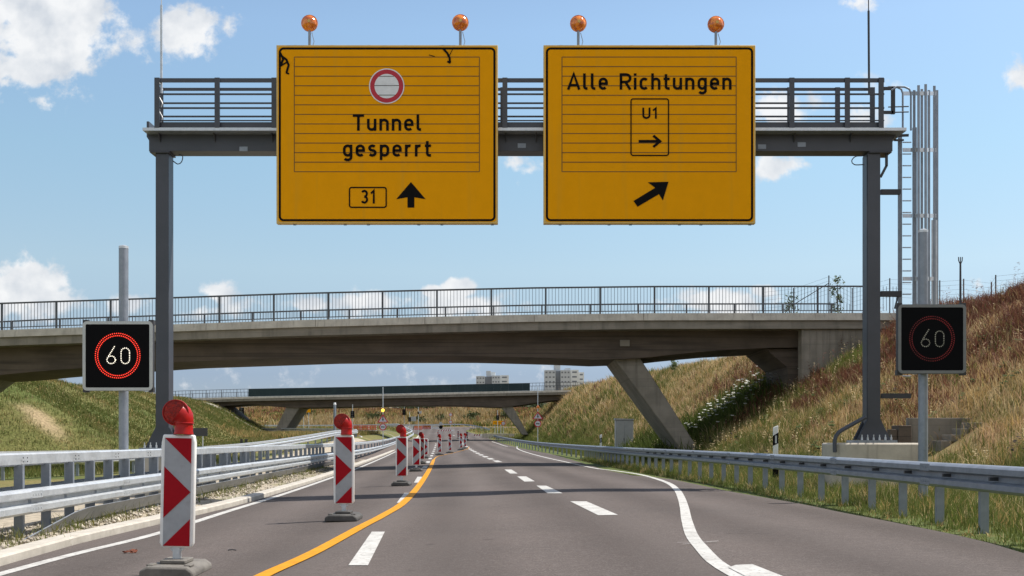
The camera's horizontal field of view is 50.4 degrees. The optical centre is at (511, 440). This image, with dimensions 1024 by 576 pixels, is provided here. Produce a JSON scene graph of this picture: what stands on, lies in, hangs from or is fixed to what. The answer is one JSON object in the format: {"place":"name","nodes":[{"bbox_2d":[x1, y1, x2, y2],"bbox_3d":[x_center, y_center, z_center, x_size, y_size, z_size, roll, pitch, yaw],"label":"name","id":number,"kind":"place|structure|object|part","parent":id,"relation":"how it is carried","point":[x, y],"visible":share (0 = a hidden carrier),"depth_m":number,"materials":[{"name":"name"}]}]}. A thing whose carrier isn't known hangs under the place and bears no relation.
{"place":"outdoors","nodes":[
{"label":"outdoors","id":0,"kind":"place"},
{"bbox_2d":[288,429,411,473],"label":"side road","id":1,"kind":"structure","parent":0,"point":[382,451],"depth_m":97.55,"materials":[{"name":"grey asphalt"}]},
{"bbox_2d":[410,427,509,428],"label":"cross road","id":2,"kind":"structure","parent":0,"point":[454,427],"depth_m":261.99,"materials":[{"name":"grey asphalt"}]},
{"bbox_2d":[0,428,1023,575],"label":"road","id":3,"kind":"structure","parent":0,"point":[467,512],"depth_m":12.69,"materials":[{"name":"grey asphalt"}]},
{"bbox_2d":[122,548,137,552],"bbox_3d":[-4.098,1.197,11.664,0.166,0.067,0.104,0,0,-24],"label":"dead leaf","id":4,"kind":"object","parent":3,"relation":"on","point":[132,550],"visible":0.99,"depth_m":11.65,"materials":[{"name":"brown plant"}]},
{"bbox_2d":[139,399,211,575],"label":"guide beacon","id":5,"kind":"object","parent":3,"relation":"on","point":[178,494],"visible":1,"depth_m":9.61,"materials":[{"name":"plastic"}]},
{"bbox_2d":[0,451,395,575],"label":"edge line","id":6,"kind":"object","parent":3,"relation":"on","point":[86,550],"visible":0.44,"depth_m":13.24,"materials":[{"name":"white paint"}]},
{"bbox_2d":[325,413,362,521],"bbox_3d":[-2.433,0.387,15.750,0.460,1.546,0.700,0,0,-1],"label":"guide beacon","id":7,"kind":"object","parent":3,"relation":"on","point":[344,469],"visible":1,"depth_m":15.71,"materials":[{"name":"plastic"}]},
{"bbox_2d":[254,460,434,575],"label":"yellow line","id":8,"kind":"object","parent":3,"relation":"on","point":[327,544],"visible":0.98,"depth_m":12.99,"materials":[{"name":"paint"}]},
{"bbox_2d":[349,532,383,564],"bbox_3d":[-1.534,1.136,11.699,0.180,0.006,3.706,0,0,-4],"label":"lane marking","id":9,"kind":"object","parent":3,"relation":"on","point":[364,554],"visible":1,"depth_m":11.21,"materials":[{"name":"white paint"}]},
{"bbox_2d":[391,424,411,485],"bbox_3d":[-2.791,0.375,27.500,0.460,1.546,0.700,0,0,0],"label":"guide beacon","id":10,"kind":"object","parent":3,"relation":"on","point":[401,456],"visible":1,"depth_m":27.46,"materials":[{"name":"plastic"}]},
{"bbox_2d":[397,493,408,502],"bbox_3d":[-2.150,1.135,21.577,0.130,0.004,3.724,0,0,-4],"label":"lane marking","id":11,"kind":"object","parent":3,"relation":"on","point":[404,495],"visible":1,"depth_m":21.73,"materials":[{"name":"white paint"}]},
{"bbox_2d":[409,438,422,471],"bbox_3d":[-3.520,0.528,40.000,0.460,1.235,0.700,0,0,0],"label":"guide beacon","id":12,"kind":"object","parent":3,"relation":"on","point":[416,452],"visible":0.99,"depth_m":39.96,"materials":[{"name":"plastic"}]},
{"bbox_2d":[419,432,426,463],"bbox_3d":[-4.371,0.374,52.500,0.460,1.546,0.700,0,0,0],"label":"guide beacon","id":13,"kind":"object","parent":3,"relation":"on","point":[422,447],"visible":0.88,"depth_m":52.46,"materials":[{"name":"plastic"}]},
{"bbox_2d":[425,439,429,457],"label":"guide beacon","id":14,"kind":"object","parent":3,"relation":"on","point":[426,446],"visible":0.6,"depth_m":68.46,"materials":[{"name":"plastic"}]},
{"bbox_2d":[435,434,443,454],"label":"guide beacon","id":15,"kind":"object","parent":3,"relation":"on","point":[439,444],"visible":0.98,"depth_m":78.94,"materials":[{"name":"plastic"}]},
{"bbox_2d":[446,434,453,452],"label":"guide beacon","id":16,"kind":"object","parent":3,"relation":"on","point":[449,443],"visible":1,"depth_m":86.95,"materials":[{"name":"plastic"}]},
{"bbox_2d":[457,433,463,449],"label":"guide beacon","id":17,"kind":"object","parent":3,"relation":"on","point":[460,441],"visible":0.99,"depth_m":99.95,"materials":[{"name":"plastic"}]},
{"bbox_2d":[462,433,467,448],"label":"guide beacon","id":18,"kind":"object","parent":3,"relation":"on","point":[464,440],"visible":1,"depth_m":107.95,"materials":[{"name":"plastic"}]},
{"bbox_2d":[482,434,513,437],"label":"concrete barrier","id":19,"kind":"object","parent":3,"relation":"on","point":[488,435],"visible":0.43,"depth_m":178.10,"materials":[{"name":"grey concrete"}]},
{"bbox_2d":[517,476,532,481],"bbox_3d":[0.360,1.050,29.699,0.262,0.009,3.979,0,0,-3],"label":"lane marking","id":20,"kind":"object","parent":3,"relation":"on","point":[524,478],"visible":1,"depth_m":29.76,"materials":[{"name":"white paint"}]},
{"bbox_2d":[538,486,560,492],"bbox_3d":[0.750,1.051,23.340,0.280,0.008,3.728,0,0,-3],"label":"lane marking","id":21,"kind":"object","parent":3,"relation":"on","point":[547,489],"visible":1,"depth_m":23.10,"materials":[{"name":"white paint"}]},
{"bbox_2d":[571,501,616,514],"bbox_3d":[1.240,1.049,16.975,0.270,0.008,3.519,0,0,-4],"label":"lane marking","id":22,"kind":"object","parent":3,"relation":"on","point":[595,509],"visible":1,"depth_m":16.70,"materials":[{"name":"white paint"}]},
{"bbox_2d":[516,446,743,575],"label":"edge line","id":23,"kind":"object","parent":3,"relation":"on","point":[705,552],"visible":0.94,"depth_m":11.85,"materials":[{"name":"white paint"}]},
{"bbox_2d":[729,564,781,575],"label":"lane marking","id":24,"kind":"object","parent":3,"relation":"on","point":[748,569],"visible":1,"depth_m":8.66,"materials":[{"name":"white paint"}]},
{"bbox_2d":[0,295,1023,552],"bbox_3d":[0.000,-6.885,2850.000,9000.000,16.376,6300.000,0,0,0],"label":"ground","id":25,"kind":"structure","parent":0,"point":[48,415],"depth_m":42.42,"materials":[{"name":"green plant"}]},
{"bbox_2d":[0,380,232,455],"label":"grass","id":26,"kind":"structure","parent":25,"relation":"on","point":[73,415],"depth_m":59.52,"materials":[{"name":"green plant"}]},
{"bbox_2d":[82,245,154,500],"bbox_3d":[-7.074,-1.005,19.632,1.270,5.050,0.287,0,0,0],"label":"led speed sign","id":27,"kind":"object","parent":25,"relation":"on","point":[119,355],"visible":0.99,"depth_m":19.50,"materials":[{"name":"metal"}]},
{"bbox_2d":[2,382,234,448],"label":"wildflowers","id":28,"kind":"object","parent":25,"relation":"on","point":[115,415],"visible":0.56,"depth_m":72.37,"materials":[{"name":"green plant"}]},
{"bbox_2d":[0,455,239,478],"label":"grass","id":29,"kind":"structure","parent":25,"relation":"on","point":[36,469],"depth_m":41.94,"materials":[{"name":"green plant"}]},
{"bbox_2d":[24,379,276,446],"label":"grass","id":30,"kind":"structure","parent":25,"relation":"on","point":[229,439],"depth_m":78.41,"materials":[{"name":"green plant"}]},
{"bbox_2d":[0,464,333,549],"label":"gravel","id":31,"kind":"structure","parent":25,"relation":"on","point":[108,522],"depth_m":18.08,"materials":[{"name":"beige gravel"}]},
{"bbox_2d":[0,428,357,479],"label":"guardrail","id":32,"kind":"object","parent":25,"relation":"on","point":[302,439],"visible":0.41,"depth_m":67.63,"materials":[{"name":"silver metal"}]},
{"bbox_2d":[185,428,207,465],"bbox_3d":[-11.620,0.507,40.021,0.840,1.934,0.082,0,0,0],"label":"sign","id":33,"kind":"object","parent":25,"relation":"on","point":[202,432],"visible":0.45,"depth_m":39.98,"materials":[{"name":"metal"}]},
{"bbox_2d":[0,424,413,538],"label":"guardrail","id":34,"kind":"object","parent":25,"relation":"on","point":[19,500],"visible":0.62,"depth_m":18.07,"materials":[{"name":"metal"}]},
{"bbox_2d":[0,436,418,565],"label":"kerb","id":35,"kind":"structure","parent":25,"relation":"on","point":[24,551],"depth_m":14.50,"materials":[{"name":"concrete"}]},
{"bbox_2d":[178,396,271,431],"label":"grass","id":36,"kind":"structure","parent":25,"relation":"on","point":[208,406],"depth_m":144.34,"materials":[{"name":"green plant"}]},
{"bbox_2d":[217,424,380,438],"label":"grass","id":37,"kind":"structure","parent":25,"relation":"on","point":[283,434],"depth_m":109.85,"materials":[{"name":"green plant"}]},
{"bbox_2d":[303,409,309,427],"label":"yellow sign","id":38,"kind":"object","parent":25,"relation":"on","point":[308,410],"visible":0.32,"depth_m":190.07,"materials":[{"name":"metal"}]},
{"bbox_2d":[333,402,335,430],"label":"steel pole","id":39,"kind":"object","parent":25,"relation":"on","point":[334,413],"visible":0.76,"depth_m":139.88,"materials":[{"name":"grey metal"}]},
{"bbox_2d":[350,404,354,428],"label":"traffic light","id":40,"kind":"object","parent":25,"relation":"on","point":[352,414],"visible":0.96,"depth_m":149.91,"materials":[{"name":"metal"}]},
{"bbox_2d":[360,425,368,429],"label":"fence","id":41,"kind":"object","parent":25,"relation":"on","point":[364,427],"visible":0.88,"depth_m":191.98,"materials":[{"name":"white plastic"}]},
{"bbox_2d":[150,382,594,434],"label":"overpass","id":42,"kind":"object","parent":25,"relation":"on","point":[296,403],"visible":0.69,"depth_m":158.17,"materials":[{"name":"concrete"}]},
{"bbox_2d":[369,425,376,430],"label":"fence","id":43,"kind":"object","parent":25,"relation":"on","point":[372,427],"visible":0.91,"depth_m":192.99,"materials":[{"name":"red plastic"}]},
{"bbox_2d":[365,411,382,419],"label":"bush","id":44,"kind":"object","parent":25,"relation":"on","point":[370,414],"visible":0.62,"depth_m":287.06,"materials":[{"name":"green plant"}]},
{"bbox_2d":[267,424,488,429],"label":"guardrail","id":45,"kind":"object","parent":25,"relation":"on","point":[429,424],"visible":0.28,"depth_m":269.83,"materials":[{"name":"metal"}]},
{"bbox_2d":[377,409,388,429],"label":"warning sign post","id":46,"kind":"object","parent":25,"relation":"on","point":[382,420],"visible":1,"depth_m":87.99,"materials":[{"name":"metal"}]},
{"bbox_2d":[236,406,542,427],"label":"grass","id":47,"kind":"structure","parent":25,"relation":"on","point":[325,416],"depth_m":290.25,"materials":[{"name":"plant"}]},
{"bbox_2d":[252,389,564,438],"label":"grass","id":48,"kind":"structure","parent":25,"relation":"on","point":[500,428],"depth_m":222.09,"materials":[{"name":"green plant"}]},
{"bbox_2d":[408,412,415,438],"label":"traffic light","id":49,"kind":"object","parent":25,"relation":"on","point":[411,418],"visible":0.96,"depth_m":184.98,"materials":[{"name":"metal"}]},
{"bbox_2d":[411,415,427,423],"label":"bush","id":50,"kind":"object","parent":25,"relation":"on","point":[423,419],"visible":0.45,"depth_m":279.39,"materials":[{"name":"green plant"}]},
{"bbox_2d":[418,407,421,435],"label":"traffic light","id":51,"kind":"object","parent":25,"relation":"on","point":[419,412],"visible":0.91,"depth_m":200.08,"materials":[{"name":"metal"}]},
{"bbox_2d":[409,407,438,409],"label":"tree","id":52,"kind":"object","parent":25,"relation":"on","point":[410,408],"visible":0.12,"depth_m":346.19,"materials":[{"name":"green plant"}]},
{"bbox_2d":[434,413,448,421],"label":"bush","id":53,"kind":"object","parent":25,"relation":"on","point":[442,415],"visible":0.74,"depth_m":283.26,"materials":[{"name":"green plant"}]},
{"bbox_2d":[0,285,896,449],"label":"overpass","id":54,"kind":"object","parent":25,"relation":"on","point":[623,347],"visible":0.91,"depth_m":45.47,"materials":[{"name":"concrete"}]},
{"bbox_2d":[449,412,451,432],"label":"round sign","id":55,"kind":"object","parent":25,"relation":"on","point":[450,415],"visible":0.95,"depth_m":214.98,"materials":[{"name":"metal"}]},
{"bbox_2d":[459,410,479,420],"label":"bush","id":56,"kind":"object","parent":25,"relation":"on","point":[472,415],"visible":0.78,"depth_m":284.67,"materials":[{"name":"green plant"}]},
{"bbox_2d":[476,371,508,391],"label":"tower block","id":57,"kind":"structure","parent":25,"relation":"on","point":[490,378],"depth_m":1003.00,"materials":[{"name":"white concrete"}]},
{"bbox_2d":[496,410,498,433],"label":"traffic light","id":58,"kind":"object","parent":25,"relation":"on","point":[497,417],"visible":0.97,"depth_m":190.06,"materials":[{"name":"metal"}]},
{"bbox_2d":[500,408,517,418],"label":"bush","id":59,"kind":"object","parent":25,"relation":"on","point":[502,414],"visible":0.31,"depth_m":289.15,"materials":[{"name":"green plant"}]},
{"bbox_2d":[139,0,917,495],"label":"sign gantry","id":60,"kind":"object","parent":25,"relation":"on","point":[871,140],"visible":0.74,"depth_m":24.18,"materials":[{"name":"grey metal"}]},
{"bbox_2d":[276,14,497,225],"bbox_3d":[-2.717,-6.991,23.821,4.819,4.598,0.458,0,0,0],"label":"direction sign","id":61,"kind":"object","parent":60,"relation":"attached to","point":[368,135],"visible":1,"depth_m":23.65,"materials":[{"name":"yellow metal"}]},
{"bbox_2d":[543,15,754,225],"bbox_3d":[2.992,-6.982,23.821,4.612,4.580,0.458,0,0,0],"label":"direction sign","id":62,"kind":"object","parent":60,"relation":"attached to","point":[648,134],"visible":1,"depth_m":23.65,"materials":[{"name":"yellow metal"}]},
{"bbox_2d":[884,84,937,376],"bbox_3d":[8.915,-4.712,24.300,1.306,6.597,0.854,0,0,0],"label":"caged ladder","id":63,"kind":"object","parent":60,"relation":"attached to","point":[917,150],"visible":0.83,"depth_m":24.09,"materials":[{"name":"metal"}]},
{"bbox_2d":[533,387,542,447],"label":"warning sign post","id":64,"kind":"object","parent":25,"relation":"on","point":[537,422],"visible":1,"depth_m":96.00,"materials":[{"name":"metal"}]},
{"bbox_2d":[529,403,546,407],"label":"tree","id":65,"kind":"object","parent":25,"relation":"on","point":[540,405],"visible":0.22,"depth_m":341.77,"materials":[{"name":"green plant"}]},
{"bbox_2d":[544,365,583,389],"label":"tower block","id":66,"kind":"structure","parent":25,"relation":"on","point":[556,374],"depth_m":902.69,"materials":[{"name":"white concrete"}]},
{"bbox_2d":[512,367,657,449],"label":"grass","id":67,"kind":"structure","parent":25,"relation":"on","point":[564,411],"depth_m":122.33,"materials":[{"name":"green plant"}]},
{"bbox_2d":[614,418,633,446],"bbox_3d":[6.386,-0.060,62.060,1.080,2.375,0.800,0,0,0],"label":"control cabinet","id":68,"kind":"object","parent":25,"relation":"on","point":[623,430],"visible":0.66,"depth_m":61.68,"materials":[{"name":"metal"}]},
{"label":"door","id":69,"kind":"part","parent":68,"relation":"part of","materials":[{"name":"metal"}]},
{"bbox_2d":[609,409,693,459],"bbox_3d":[7.107,-0.323,56.756,4.879,2.878,12.471,0,0,0],"label":"bush","id":70,"kind":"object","parent":25,"relation":"on","point":[640,438],"depth_m":57.60,"materials":[{"name":"green plant"}]},
{"bbox_2d":[670,360,677,371],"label":"sapling","id":71,"kind":"object","parent":25,"relation":"on","point":[674,366],"visible":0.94,"depth_m":81.89,"materials":[{"name":"green plant"}]},
{"bbox_2d":[625,364,788,462],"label":"grass","id":72,"kind":"structure","parent":25,"relation":"on","point":[704,416],"depth_m":48.81,"materials":[{"name":"green plant"}]},
{"bbox_2d":[552,308,895,461],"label":"grass","id":73,"kind":"structure","parent":25,"relation":"on","point":[623,408],"depth_m":67.94,"materials":[{"name":"green plant"}]},
{"bbox_2d":[684,371,776,427],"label":"wildflowers","id":74,"kind":"object","parent":25,"relation":"on","point":[730,397],"visible":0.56,"depth_m":49.71,"materials":[{"name":"white flower petals"},{"name":"green foliage"}]},
{"bbox_2d":[493,435,1023,533],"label":"guardrail","id":75,"kind":"object","parent":25,"relation":"on","point":[984,481],"visible":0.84,"depth_m":17.01,"materials":[{"name":"metal"}]},
{"bbox_2d":[773,426,778,477],"bbox_3d":[6.548,0.287,27.003,0.128,1.296,0.082,0,0,0],"label":"delineator post","id":76,"kind":"object","parent":25,"relation":"on","point":[775,445],"visible":0.73,"depth_m":26.97,"materials":[{"name":"white plastic"}]},
{"bbox_2d":[784,291,798,312],"bbox_3d":[15.355,-6.451,60.063,1.033,3.605,1.187,0,0,-26],"label":"sapling","id":77,"kind":"object","parent":25,"relation":"on","point":[790,302],"visible":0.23,"depth_m":59.99,"materials":[{"name":"green plant"}]},
{"bbox_2d":[608,282,1023,456],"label":"seed heads","id":78,"kind":"object","parent":25,"relation":"on","point":[813,392],"visible":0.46,"depth_m":41.12,"materials":[{"name":"beige plant"}]},
{"bbox_2d":[829,275,845,312],"bbox_3d":[17.420,-6.685,58.100,0.952,4.288,1.079,0,0,28],"label":"sapling","id":79,"kind":"object","parent":25,"relation":"on","point":[834,288],"visible":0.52,"depth_m":57.99,"materials":[{"name":"green plant"}]},
{"bbox_2d":[653,277,1023,508],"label":"grass","id":80,"kind":"structure","parent":25,"relation":"on","point":[1012,357],"depth_m":32.73,"materials":[{"name":"green plant"}]},
{"bbox_2d":[688,294,1023,451],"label":"seed heads","id":81,"kind":"object","parent":25,"relation":"on","point":[1012,449],"visible":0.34,"depth_m":39.96,"materials":[{"name":"brown plant"}]},
{"bbox_2d":[693,266,1023,405],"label":"seed heads","id":82,"kind":"object","parent":25,"relation":"on","point":[857,350],"visible":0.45,"depth_m":42.37,"materials":[{"name":"brown plant"}]},
{"bbox_2d":[709,287,1022,451],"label":"seed heads","id":83,"kind":"object","parent":25,"relation":"on","point":[1015,372],"visible":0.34,"depth_m":32.88,"materials":[{"name":"plant"}]},
{"bbox_2d":[771,274,1020,312],"bbox_3d":[19.661,-6.455,53.484,1.703,4.360,17.386,0,0,-36],"label":"wire fence","id":84,"kind":"object","parent":25,"relation":"on","point":[939,281],"visible":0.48,"depth_m":55.92,"materials":[{"name":"metal"}]},
{"bbox_2d":[887,418,971,449],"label":"retaining wall","id":85,"kind":"structure","parent":25,"relation":"on","point":[907,432],"depth_m":26.60,"materials":[{"name":"concrete"}]},
{"bbox_2d":[895,229,965,499],"bbox_3d":[7.187,-1.189,18.730,1.183,4.918,0.283,0,0,0],"label":"led speed sign","id":86,"kind":"object","parent":25,"relation":"on","point":[930,338],"visible":0.99,"depth_m":18.60,"materials":[{"name":"metal"}]},
{"bbox_2d":[932,423,980,451],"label":"concrete steps","id":87,"kind":"structure","parent":25,"relation":"on","point":[947,441],"depth_m":25.81,"materials":[{"name":"grey concrete"}]},
{"bbox_2d":[958,257,962,302],"bbox_3d":[16.500,-5.487,40.000,0.163,2.508,0.092,0,0,-22],"label":"forked mast","id":88,"kind":"object","parent":25,"relation":"on","point":[960,289],"visible":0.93,"depth_m":39.97,"materials":[{"name":"metal"}]},
{"bbox_2d":[0,0,1023,397],"label":"sky","id":89,"kind":"structure","parent":0,"point":[78,167],"materials":[{"name":"blue"}]},
{"bbox_2d":[577,455,1023,551],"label":"grass","id":90,"kind":"structure","parent":0,"point":[1008,520],"depth_m":18.14,"materials":[{"name":"green plant"}]}
]}

